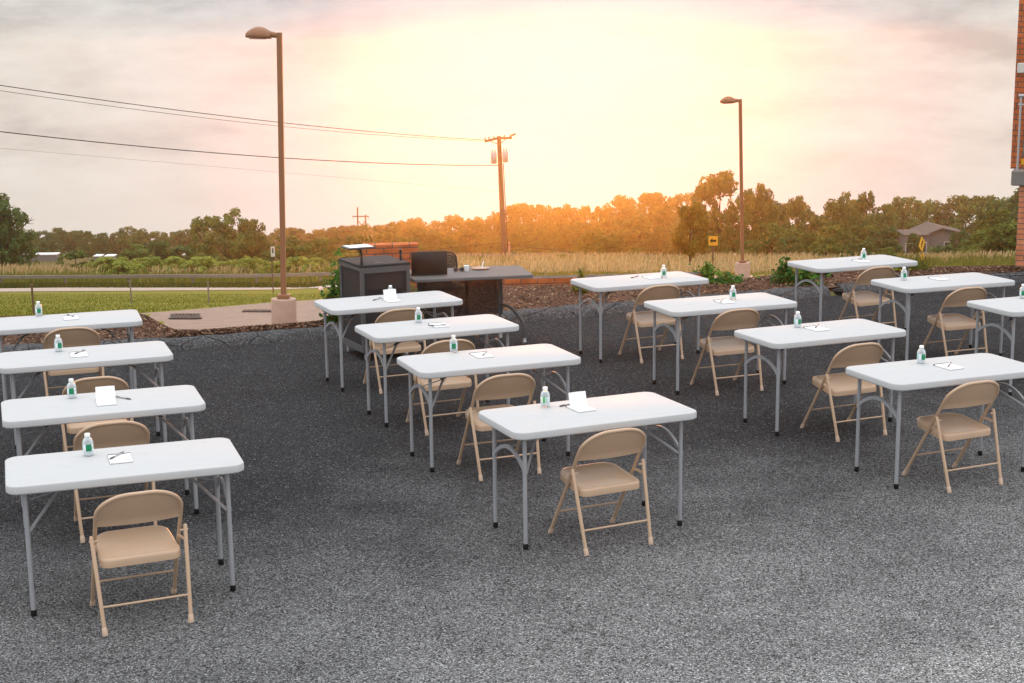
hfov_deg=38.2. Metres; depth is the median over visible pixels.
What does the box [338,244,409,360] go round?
lectern
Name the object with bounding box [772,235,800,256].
bush
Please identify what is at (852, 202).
wood tree
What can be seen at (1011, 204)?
wood tree
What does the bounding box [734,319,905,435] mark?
folding table
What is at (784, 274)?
garden plant
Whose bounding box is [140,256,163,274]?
weed clump
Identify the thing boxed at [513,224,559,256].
young tree
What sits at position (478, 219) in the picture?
wood tree
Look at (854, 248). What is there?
bush
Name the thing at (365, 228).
tree
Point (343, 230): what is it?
tree
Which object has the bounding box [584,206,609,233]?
wood tree
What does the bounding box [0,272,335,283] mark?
guard rail
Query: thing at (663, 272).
water bottle
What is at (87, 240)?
tree
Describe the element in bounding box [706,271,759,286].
garden plant
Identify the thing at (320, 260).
weed clump
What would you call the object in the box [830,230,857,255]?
young tree
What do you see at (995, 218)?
broadleaf tree
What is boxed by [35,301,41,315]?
water bottle
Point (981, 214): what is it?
wood tree
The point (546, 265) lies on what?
golden grass
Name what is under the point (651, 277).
notepad
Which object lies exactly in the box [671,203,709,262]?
street tree
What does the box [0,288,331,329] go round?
lawn
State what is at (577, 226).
young tree
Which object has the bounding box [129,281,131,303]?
stake
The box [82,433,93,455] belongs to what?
water bottle
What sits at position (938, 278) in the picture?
notepad
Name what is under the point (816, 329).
notepad
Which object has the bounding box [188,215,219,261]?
round tree
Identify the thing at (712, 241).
arrow sign
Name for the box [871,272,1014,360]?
folding table
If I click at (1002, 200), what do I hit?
wood tree
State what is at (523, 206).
wood tree
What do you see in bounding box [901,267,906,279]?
water bottle
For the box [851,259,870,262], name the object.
notepad
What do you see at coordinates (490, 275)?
presenter desk
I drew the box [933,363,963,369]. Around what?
notepad
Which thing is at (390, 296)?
notepad
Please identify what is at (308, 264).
weed clump
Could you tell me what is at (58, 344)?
water bottle
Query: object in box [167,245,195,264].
bush
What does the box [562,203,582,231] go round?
wood tree
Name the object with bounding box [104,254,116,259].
building
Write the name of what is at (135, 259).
weed clump
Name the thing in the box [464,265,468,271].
paper cup
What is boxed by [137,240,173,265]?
bush
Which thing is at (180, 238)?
tree
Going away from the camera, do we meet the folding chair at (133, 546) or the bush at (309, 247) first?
the folding chair at (133, 546)
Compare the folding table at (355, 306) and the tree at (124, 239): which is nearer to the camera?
the folding table at (355, 306)
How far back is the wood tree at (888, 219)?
204.59 m
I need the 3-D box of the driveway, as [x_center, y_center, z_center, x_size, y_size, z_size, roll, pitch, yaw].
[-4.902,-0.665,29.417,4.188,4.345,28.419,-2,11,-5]
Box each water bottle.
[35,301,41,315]
[54,335,62,351]
[67,378,76,397]
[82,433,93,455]
[415,307,421,322]
[450,335,457,352]
[540,386,549,406]
[661,265,666,277]
[729,285,735,299]
[794,311,800,326]
[861,248,865,259]
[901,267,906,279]
[917,345,925,363]
[1019,284,1023,298]
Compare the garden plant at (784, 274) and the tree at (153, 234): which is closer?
the garden plant at (784, 274)
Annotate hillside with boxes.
[20,255,835,295]
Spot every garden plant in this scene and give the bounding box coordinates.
[307,272,339,324]
[327,248,344,296]
[568,268,588,293]
[688,261,722,283]
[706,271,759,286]
[769,257,800,285]
[791,269,827,285]
[813,272,830,278]
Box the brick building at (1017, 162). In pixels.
[1010,0,1023,267]
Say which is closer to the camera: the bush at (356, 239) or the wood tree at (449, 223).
the bush at (356, 239)
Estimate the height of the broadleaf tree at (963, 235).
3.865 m
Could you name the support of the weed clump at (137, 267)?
on the hillside
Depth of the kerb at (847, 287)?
17.83 m
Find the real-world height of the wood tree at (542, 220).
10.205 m
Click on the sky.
(602, 100)
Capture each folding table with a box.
[0,310,142,400]
[0,341,172,455]
[1,385,205,532]
[5,438,243,616]
[314,291,462,391]
[355,314,518,426]
[397,344,580,471]
[478,392,696,549]
[571,271,708,362]
[644,292,796,394]
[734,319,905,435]
[787,255,917,329]
[846,353,1023,488]
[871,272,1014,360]
[967,296,1023,395]
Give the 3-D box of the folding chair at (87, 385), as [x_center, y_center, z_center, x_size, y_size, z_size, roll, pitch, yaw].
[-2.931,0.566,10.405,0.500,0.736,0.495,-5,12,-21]
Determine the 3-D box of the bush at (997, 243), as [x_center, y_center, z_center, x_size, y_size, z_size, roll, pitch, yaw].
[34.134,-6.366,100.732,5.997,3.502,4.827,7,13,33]
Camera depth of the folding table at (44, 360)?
10.81 m
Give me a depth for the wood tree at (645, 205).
262.13 m
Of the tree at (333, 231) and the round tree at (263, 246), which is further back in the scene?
the tree at (333, 231)
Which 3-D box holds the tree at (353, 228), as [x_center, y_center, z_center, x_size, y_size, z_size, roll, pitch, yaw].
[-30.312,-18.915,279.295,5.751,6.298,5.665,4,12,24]
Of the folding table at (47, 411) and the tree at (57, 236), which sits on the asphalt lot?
the folding table at (47, 411)
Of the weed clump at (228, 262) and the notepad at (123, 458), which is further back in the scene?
the weed clump at (228, 262)
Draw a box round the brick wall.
[363,242,702,287]
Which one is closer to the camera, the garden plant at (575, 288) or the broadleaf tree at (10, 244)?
the garden plant at (575, 288)
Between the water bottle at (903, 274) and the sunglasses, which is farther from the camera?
the sunglasses
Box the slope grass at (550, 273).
[529,260,1014,276]
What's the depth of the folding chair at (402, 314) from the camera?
12.80 m
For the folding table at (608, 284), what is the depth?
14.09 m
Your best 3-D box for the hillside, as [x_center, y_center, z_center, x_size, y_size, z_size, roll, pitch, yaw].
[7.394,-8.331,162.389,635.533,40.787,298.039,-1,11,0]
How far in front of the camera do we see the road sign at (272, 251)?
60.45 m
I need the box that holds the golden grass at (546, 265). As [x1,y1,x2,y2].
[449,254,836,272]
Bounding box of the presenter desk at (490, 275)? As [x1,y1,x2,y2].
[410,265,532,343]
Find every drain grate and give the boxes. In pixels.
[168,313,201,318]
[242,310,270,311]
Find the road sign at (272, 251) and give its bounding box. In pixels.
[271,246,274,292]
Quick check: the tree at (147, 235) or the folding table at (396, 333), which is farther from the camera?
the tree at (147, 235)
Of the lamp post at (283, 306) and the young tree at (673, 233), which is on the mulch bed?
the lamp post at (283, 306)
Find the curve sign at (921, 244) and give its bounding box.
[919,237,924,264]
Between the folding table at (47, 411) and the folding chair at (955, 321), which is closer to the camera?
the folding table at (47, 411)
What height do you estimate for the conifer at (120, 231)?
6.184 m
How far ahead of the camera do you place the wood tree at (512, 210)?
238.70 m
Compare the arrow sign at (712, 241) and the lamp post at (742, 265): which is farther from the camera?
the arrow sign at (712, 241)
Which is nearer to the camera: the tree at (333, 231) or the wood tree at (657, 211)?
the wood tree at (657, 211)
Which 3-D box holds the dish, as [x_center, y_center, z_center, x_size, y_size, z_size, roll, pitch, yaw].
[-0.317,-0.769,14.916,0.190,0.077,0.190,-1,11,0]
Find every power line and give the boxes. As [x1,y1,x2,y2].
[0,85,480,139]
[0,90,473,140]
[0,131,497,165]
[2,148,498,191]
[420,243,497,251]
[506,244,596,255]
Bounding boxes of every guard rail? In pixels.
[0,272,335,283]
[456,253,554,256]
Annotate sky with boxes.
[0,0,1018,254]
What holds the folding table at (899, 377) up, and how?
on the asphalt lot
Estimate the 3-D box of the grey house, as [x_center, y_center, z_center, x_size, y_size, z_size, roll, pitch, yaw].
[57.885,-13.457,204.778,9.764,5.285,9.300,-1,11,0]
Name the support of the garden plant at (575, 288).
on the mulch bed
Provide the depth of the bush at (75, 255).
120.52 m
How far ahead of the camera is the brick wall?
17.86 m
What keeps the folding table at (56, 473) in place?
on the asphalt lot
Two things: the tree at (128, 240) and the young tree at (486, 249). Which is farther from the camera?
the tree at (128, 240)
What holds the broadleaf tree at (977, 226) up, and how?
on the hillside
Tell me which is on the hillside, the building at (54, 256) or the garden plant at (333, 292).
the building at (54, 256)
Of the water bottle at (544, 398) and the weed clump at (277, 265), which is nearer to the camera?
the water bottle at (544, 398)
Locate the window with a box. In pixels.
[905,243,911,253]
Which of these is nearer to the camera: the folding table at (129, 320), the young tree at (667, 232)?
the folding table at (129, 320)
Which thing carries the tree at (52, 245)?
on the hillside
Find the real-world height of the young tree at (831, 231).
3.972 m
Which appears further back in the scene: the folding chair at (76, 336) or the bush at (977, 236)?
the bush at (977, 236)
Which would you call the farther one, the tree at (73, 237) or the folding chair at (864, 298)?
the tree at (73, 237)
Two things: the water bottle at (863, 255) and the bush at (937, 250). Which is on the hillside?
the bush at (937, 250)
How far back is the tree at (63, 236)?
296.08 m
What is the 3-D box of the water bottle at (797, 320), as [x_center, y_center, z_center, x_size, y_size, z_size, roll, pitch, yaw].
[2.246,-0.175,11.613,0.059,0.125,0.059,-7,13,-30]
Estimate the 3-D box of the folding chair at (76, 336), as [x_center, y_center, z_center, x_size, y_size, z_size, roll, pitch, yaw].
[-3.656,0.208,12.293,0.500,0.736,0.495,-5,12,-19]
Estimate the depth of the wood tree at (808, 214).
170.69 m
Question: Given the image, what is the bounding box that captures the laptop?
[410,251,446,275]
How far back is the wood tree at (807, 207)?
177.86 m
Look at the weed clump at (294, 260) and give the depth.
99.34 m
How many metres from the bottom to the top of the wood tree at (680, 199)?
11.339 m
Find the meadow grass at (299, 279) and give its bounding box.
[0,254,1014,283]
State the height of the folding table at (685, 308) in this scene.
0.732 m
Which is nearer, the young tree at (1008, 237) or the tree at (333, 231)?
the young tree at (1008, 237)
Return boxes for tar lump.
[828,287,843,294]
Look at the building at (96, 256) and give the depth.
206.49 m
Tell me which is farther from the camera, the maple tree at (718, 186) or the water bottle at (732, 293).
the maple tree at (718, 186)
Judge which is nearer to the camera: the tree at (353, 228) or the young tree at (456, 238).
the young tree at (456, 238)
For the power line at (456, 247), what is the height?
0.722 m
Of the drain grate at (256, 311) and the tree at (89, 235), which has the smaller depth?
the drain grate at (256, 311)
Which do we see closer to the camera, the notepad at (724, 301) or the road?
the notepad at (724, 301)
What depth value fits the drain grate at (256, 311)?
27.81 m
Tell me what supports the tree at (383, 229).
on the hillside
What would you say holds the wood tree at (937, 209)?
on the hillside
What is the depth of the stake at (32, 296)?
26.31 m
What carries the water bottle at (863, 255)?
on the folding table at (826, 266)
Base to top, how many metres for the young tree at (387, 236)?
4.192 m
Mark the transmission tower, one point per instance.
(357, 216)
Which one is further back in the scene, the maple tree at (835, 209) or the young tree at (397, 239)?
the young tree at (397, 239)
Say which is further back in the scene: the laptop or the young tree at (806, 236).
the young tree at (806, 236)
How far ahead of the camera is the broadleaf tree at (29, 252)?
135.62 m
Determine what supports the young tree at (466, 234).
on the hillside
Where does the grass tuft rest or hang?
on the mulch bed
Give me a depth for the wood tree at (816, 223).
168.88 m
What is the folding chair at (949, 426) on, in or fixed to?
on the asphalt lot
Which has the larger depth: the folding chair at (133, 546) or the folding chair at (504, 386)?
the folding chair at (504, 386)
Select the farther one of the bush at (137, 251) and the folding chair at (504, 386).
the bush at (137, 251)
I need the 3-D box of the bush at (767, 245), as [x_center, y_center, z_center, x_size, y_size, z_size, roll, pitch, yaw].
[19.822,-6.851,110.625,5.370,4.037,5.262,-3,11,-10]
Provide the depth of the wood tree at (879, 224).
177.90 m
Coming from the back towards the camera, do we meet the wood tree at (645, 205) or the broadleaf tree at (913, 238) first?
the wood tree at (645, 205)
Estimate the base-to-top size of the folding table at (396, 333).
0.732 m
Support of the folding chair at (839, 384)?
on the asphalt lot
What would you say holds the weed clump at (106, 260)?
on the hillside
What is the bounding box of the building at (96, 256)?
[93,254,103,260]
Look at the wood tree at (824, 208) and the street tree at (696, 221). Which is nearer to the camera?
the street tree at (696, 221)
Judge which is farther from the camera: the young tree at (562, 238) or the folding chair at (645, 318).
the young tree at (562, 238)
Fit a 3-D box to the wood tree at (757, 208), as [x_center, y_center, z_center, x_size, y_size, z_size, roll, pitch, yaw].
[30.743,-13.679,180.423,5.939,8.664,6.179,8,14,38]
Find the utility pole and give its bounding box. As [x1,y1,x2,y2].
[484,133,515,257]
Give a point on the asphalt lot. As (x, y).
(368, 548)
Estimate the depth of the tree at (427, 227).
283.80 m
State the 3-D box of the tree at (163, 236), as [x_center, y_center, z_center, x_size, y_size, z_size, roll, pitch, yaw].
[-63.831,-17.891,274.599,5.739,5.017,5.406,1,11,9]
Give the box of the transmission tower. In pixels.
[352,207,368,224]
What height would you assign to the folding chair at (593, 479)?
0.736 m
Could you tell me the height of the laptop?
0.242 m
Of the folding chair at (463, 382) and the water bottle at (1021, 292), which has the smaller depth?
the folding chair at (463, 382)
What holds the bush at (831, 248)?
on the hillside
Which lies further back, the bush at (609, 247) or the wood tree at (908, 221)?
the wood tree at (908, 221)
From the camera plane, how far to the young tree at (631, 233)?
200.28 m
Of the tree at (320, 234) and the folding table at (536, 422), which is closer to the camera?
the folding table at (536, 422)
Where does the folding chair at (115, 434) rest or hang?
on the asphalt lot
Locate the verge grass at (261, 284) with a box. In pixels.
[0,280,335,287]
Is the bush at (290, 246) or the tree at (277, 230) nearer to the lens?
the bush at (290, 246)
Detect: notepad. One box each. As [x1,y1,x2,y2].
[63,315,78,319]
[69,351,87,357]
[95,386,116,406]
[108,452,132,463]
[382,289,400,302]
[428,322,448,327]
[469,351,493,358]
[566,391,595,412]
[642,275,660,278]
[713,299,734,303]
[803,325,828,331]
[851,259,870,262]
[928,276,948,280]
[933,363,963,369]
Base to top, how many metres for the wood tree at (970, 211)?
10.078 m
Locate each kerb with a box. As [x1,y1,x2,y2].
[3,285,830,351]
[834,271,1023,292]
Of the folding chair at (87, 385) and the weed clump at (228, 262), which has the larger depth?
the weed clump at (228, 262)
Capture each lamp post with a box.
[245,27,296,323]
[720,96,749,277]
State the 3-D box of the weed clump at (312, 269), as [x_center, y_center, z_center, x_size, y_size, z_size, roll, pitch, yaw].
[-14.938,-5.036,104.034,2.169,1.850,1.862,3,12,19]
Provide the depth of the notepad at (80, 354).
10.84 m
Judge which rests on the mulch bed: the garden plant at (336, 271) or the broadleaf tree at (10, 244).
the garden plant at (336, 271)
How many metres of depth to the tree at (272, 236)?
271.74 m
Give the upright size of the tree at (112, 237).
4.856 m
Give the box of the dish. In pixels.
[472,261,489,269]
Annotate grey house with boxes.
[895,222,970,254]
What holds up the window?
in the grey house
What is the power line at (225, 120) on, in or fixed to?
attached to the utility pole
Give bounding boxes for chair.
[43,327,104,395]
[61,376,133,451]
[73,421,156,542]
[89,490,193,636]
[363,308,425,393]
[406,339,478,435]
[423,252,468,318]
[457,373,541,480]
[548,428,652,555]
[618,284,683,362]
[690,308,763,395]
[800,342,886,441]
[839,266,896,326]
[902,380,1002,492]
[916,287,987,357]
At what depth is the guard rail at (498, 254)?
125.83 m
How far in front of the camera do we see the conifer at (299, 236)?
290.87 m
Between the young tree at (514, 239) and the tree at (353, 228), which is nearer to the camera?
the young tree at (514, 239)
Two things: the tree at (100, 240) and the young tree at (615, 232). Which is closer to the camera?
the young tree at (615, 232)
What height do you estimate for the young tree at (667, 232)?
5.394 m
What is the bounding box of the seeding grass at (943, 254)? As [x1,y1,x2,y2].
[0,249,1015,281]
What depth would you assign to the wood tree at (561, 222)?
234.90 m
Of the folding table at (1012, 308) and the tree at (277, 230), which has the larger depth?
the tree at (277, 230)
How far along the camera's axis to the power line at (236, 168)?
85.58 m
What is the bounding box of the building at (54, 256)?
[22,252,59,260]
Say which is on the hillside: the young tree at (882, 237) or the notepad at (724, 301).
the young tree at (882, 237)
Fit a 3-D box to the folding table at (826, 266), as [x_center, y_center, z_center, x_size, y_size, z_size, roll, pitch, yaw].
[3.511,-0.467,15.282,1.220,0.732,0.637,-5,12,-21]
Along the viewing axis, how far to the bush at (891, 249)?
90.59 m
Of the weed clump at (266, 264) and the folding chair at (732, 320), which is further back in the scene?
the weed clump at (266, 264)
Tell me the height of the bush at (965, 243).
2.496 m
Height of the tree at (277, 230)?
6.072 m
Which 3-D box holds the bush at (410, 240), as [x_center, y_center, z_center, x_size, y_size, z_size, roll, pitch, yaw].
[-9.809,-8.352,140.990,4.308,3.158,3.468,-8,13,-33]
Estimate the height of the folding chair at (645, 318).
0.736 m
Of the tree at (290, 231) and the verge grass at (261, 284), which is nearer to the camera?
the verge grass at (261, 284)
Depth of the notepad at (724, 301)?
12.80 m
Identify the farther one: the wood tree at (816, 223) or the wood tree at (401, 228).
the wood tree at (401, 228)
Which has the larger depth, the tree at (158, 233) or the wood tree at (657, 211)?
the tree at (158, 233)
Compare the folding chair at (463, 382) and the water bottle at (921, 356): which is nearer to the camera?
the water bottle at (921, 356)
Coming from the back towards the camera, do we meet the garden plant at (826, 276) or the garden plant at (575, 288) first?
the garden plant at (826, 276)
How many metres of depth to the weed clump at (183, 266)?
97.17 m
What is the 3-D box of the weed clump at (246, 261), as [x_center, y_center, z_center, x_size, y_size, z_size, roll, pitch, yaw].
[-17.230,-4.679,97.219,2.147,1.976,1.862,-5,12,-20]
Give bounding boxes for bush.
[56,250,94,269]
[116,243,160,261]
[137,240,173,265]
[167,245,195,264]
[261,235,326,264]
[294,238,331,268]
[315,236,358,263]
[343,233,371,257]
[400,238,424,250]
[433,237,461,253]
[572,229,617,255]
[592,234,642,255]
[744,222,805,256]
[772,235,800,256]
[807,236,844,257]
[844,241,876,256]
[874,247,897,256]
[927,244,954,254]
[953,240,978,255]
[958,230,1008,256]
[970,222,1016,260]
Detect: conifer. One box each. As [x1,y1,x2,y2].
[116,228,125,250]
[297,228,305,241]
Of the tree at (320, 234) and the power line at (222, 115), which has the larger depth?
the tree at (320, 234)
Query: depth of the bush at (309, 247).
120.29 m
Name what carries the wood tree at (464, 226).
on the hillside
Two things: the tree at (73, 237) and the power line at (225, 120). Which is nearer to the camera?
the power line at (225, 120)
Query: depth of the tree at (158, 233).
286.62 m
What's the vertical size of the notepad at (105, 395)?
0.096 m
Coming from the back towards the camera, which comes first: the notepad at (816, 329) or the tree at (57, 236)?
the tree at (57, 236)
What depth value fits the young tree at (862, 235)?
146.53 m
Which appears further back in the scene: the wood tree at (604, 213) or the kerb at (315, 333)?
the wood tree at (604, 213)
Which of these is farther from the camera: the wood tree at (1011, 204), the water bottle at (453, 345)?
the wood tree at (1011, 204)
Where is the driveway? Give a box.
[141,299,328,328]
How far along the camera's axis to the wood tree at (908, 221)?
215.75 m
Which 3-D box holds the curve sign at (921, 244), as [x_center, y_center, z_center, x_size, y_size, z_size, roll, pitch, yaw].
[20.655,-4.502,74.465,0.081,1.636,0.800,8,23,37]
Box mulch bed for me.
[0,265,1023,344]
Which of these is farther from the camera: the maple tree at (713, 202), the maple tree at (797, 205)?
the maple tree at (797, 205)
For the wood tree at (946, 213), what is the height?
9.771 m
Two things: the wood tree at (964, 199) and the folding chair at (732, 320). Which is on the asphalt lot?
the folding chair at (732, 320)
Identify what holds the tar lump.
on the asphalt lot
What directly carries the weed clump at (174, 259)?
on the hillside
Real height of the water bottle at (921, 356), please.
0.125 m
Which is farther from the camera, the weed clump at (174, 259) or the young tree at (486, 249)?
the young tree at (486, 249)
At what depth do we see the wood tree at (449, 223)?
237.25 m
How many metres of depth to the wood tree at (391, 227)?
231.69 m
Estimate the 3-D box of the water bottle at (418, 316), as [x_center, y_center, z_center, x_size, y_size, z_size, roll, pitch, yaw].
[-0.761,-0.216,12.011,0.059,0.125,0.059,-3,11,-11]
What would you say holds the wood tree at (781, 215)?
on the hillside
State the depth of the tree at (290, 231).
274.25 m
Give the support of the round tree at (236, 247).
on the hillside
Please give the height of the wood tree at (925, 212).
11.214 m
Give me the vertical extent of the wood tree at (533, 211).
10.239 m
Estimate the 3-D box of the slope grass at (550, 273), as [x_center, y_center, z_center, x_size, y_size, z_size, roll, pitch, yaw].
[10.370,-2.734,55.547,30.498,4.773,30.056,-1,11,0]
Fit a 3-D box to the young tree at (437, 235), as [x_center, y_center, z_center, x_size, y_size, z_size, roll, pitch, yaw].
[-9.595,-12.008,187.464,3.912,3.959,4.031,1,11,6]
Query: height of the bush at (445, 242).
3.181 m
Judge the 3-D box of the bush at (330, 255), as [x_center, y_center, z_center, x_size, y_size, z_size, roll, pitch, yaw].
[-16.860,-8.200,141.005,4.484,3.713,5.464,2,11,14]
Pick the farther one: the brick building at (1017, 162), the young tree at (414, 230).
the young tree at (414, 230)
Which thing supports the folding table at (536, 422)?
on the asphalt lot
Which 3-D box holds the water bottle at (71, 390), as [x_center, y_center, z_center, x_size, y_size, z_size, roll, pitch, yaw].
[-2.829,0.300,9.486,0.059,0.125,0.059,-3,11,-13]
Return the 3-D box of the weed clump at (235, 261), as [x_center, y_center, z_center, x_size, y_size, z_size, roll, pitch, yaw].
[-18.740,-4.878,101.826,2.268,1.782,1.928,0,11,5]
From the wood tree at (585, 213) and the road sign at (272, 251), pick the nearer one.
the road sign at (272, 251)
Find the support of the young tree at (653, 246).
on the hillside
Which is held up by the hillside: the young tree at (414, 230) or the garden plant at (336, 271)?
the young tree at (414, 230)
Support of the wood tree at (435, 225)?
on the hillside
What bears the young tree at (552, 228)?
on the hillside
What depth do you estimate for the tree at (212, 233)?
271.00 m
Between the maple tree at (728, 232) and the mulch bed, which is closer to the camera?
the mulch bed
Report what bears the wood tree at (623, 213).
on the hillside
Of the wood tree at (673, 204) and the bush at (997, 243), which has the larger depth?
the wood tree at (673, 204)
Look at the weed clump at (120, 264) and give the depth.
97.00 m
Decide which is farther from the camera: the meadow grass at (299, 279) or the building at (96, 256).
the building at (96, 256)
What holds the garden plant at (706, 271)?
on the hillside
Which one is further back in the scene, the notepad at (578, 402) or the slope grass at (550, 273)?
the slope grass at (550, 273)
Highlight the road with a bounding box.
[0,283,337,291]
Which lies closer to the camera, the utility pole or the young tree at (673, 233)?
the utility pole
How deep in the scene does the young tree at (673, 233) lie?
195.34 m
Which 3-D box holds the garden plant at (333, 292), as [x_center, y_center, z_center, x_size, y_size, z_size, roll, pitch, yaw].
[-1.874,-0.437,15.489,0.462,0.588,0.438,3,12,20]
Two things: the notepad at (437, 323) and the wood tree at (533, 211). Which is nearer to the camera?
the notepad at (437, 323)
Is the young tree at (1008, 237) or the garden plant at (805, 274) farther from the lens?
the young tree at (1008, 237)
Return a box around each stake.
[30,284,34,313]
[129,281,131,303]
[207,281,209,302]
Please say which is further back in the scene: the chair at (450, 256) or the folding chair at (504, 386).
the chair at (450, 256)
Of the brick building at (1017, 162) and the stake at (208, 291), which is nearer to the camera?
the brick building at (1017, 162)
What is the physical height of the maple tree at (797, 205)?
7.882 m
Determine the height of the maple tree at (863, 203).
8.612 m
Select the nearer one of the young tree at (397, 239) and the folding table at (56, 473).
the folding table at (56, 473)
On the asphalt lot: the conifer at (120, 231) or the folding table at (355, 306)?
the folding table at (355, 306)
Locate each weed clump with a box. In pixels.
[83,261,99,271]
[94,256,119,274]
[105,261,135,278]
[106,257,146,274]
[131,257,145,265]
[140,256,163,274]
[165,256,183,273]
[177,261,203,273]
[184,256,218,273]
[221,260,233,272]
[227,258,251,272]
[234,255,265,277]
[254,261,276,273]
[273,261,293,272]
[286,256,314,272]
[292,256,315,270]
[297,261,324,279]
[309,257,330,270]
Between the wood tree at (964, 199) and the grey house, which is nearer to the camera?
the grey house
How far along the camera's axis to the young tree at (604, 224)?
205.50 m
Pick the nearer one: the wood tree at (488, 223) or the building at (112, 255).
the building at (112, 255)
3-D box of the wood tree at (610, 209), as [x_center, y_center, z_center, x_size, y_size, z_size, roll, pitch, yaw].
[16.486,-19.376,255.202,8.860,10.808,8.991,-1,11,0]
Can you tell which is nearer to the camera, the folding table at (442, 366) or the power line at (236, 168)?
the folding table at (442, 366)
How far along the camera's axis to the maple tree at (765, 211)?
149.67 m
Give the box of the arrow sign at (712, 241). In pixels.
[708,236,717,266]
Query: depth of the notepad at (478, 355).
10.63 m
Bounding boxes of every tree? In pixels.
[0,193,29,265]
[10,228,39,266]
[31,230,62,254]
[43,233,64,253]
[51,227,71,254]
[67,230,84,252]
[73,230,95,256]
[75,234,96,251]
[90,232,113,254]
[104,234,121,255]
[114,232,134,251]
[116,226,152,256]
[130,233,154,252]
[139,231,157,251]
[147,231,168,240]
[152,232,182,256]
[165,228,200,255]
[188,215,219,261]
[194,229,205,243]
[195,207,259,261]
[203,229,222,254]
[237,219,273,267]
[266,232,279,250]
[273,228,287,245]
[286,227,299,241]
[300,233,319,250]
[312,229,326,248]
[325,225,350,243]
[325,226,342,253]
[338,225,362,244]
[354,223,382,242]
[374,225,384,240]
[374,232,393,242]
[382,222,398,242]
[393,222,412,237]
[393,236,407,242]
[404,218,430,231]
[404,223,427,244]
[410,225,435,251]
[423,232,448,251]
[431,220,451,241]
[442,214,464,235]
[447,220,486,256]
[448,234,461,249]
[455,218,486,252]
[474,216,491,233]
[474,235,500,253]
[481,216,500,248]
[485,204,525,249]
[494,231,523,256]
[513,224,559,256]
[514,202,534,243]
[520,204,546,243]
[525,224,561,252]
[533,205,557,240]
[545,207,574,244]
[552,227,578,254]
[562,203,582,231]
[565,221,594,251]
[575,205,597,237]
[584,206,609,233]
[592,217,621,242]
[595,199,627,226]
[609,230,629,251]
[610,194,645,229]
[617,215,654,253]
[625,195,654,238]
[637,192,676,252]
[638,226,669,256]
[650,198,681,254]
[660,224,687,256]
[665,192,703,255]
[667,218,694,256]
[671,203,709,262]
[690,170,745,256]
[690,181,718,256]
[720,188,756,256]
[745,197,778,230]
[750,182,778,248]
[758,203,791,233]
[773,227,803,253]
[780,201,810,228]
[783,195,807,252]
[791,210,820,238]
[798,232,828,253]
[804,211,837,250]
[808,225,844,255]
[821,191,858,243]
[823,201,850,231]
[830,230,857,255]
[840,199,869,223]
[847,225,880,249]
[849,207,890,247]
[853,190,880,235]
[865,226,905,255]
[867,203,896,248]
[885,196,920,236]
[897,196,934,228]
[906,233,923,256]
[914,199,948,225]
[928,202,955,224]
[937,194,979,231]
[949,229,969,253]
[950,194,996,235]
[967,224,989,246]
[976,199,1012,223]
[977,208,1016,242]
[984,191,1016,216]
[1000,188,1018,231]
[1000,233,1016,248]
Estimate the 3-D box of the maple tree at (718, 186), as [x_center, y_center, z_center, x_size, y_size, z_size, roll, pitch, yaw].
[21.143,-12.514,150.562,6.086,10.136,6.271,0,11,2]
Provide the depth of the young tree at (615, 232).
202.06 m
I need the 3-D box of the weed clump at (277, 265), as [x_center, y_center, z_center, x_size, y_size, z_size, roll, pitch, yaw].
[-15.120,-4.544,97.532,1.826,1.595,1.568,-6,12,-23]
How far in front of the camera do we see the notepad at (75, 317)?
12.40 m
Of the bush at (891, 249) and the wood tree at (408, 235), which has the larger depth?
the wood tree at (408, 235)
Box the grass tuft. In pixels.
[874,249,937,271]
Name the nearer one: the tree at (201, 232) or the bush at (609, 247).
the bush at (609, 247)
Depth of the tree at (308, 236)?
282.18 m
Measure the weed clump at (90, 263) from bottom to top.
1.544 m
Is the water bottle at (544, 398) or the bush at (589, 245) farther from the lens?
the bush at (589, 245)
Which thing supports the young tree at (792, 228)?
on the hillside
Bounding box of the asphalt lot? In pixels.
[0,282,1023,682]

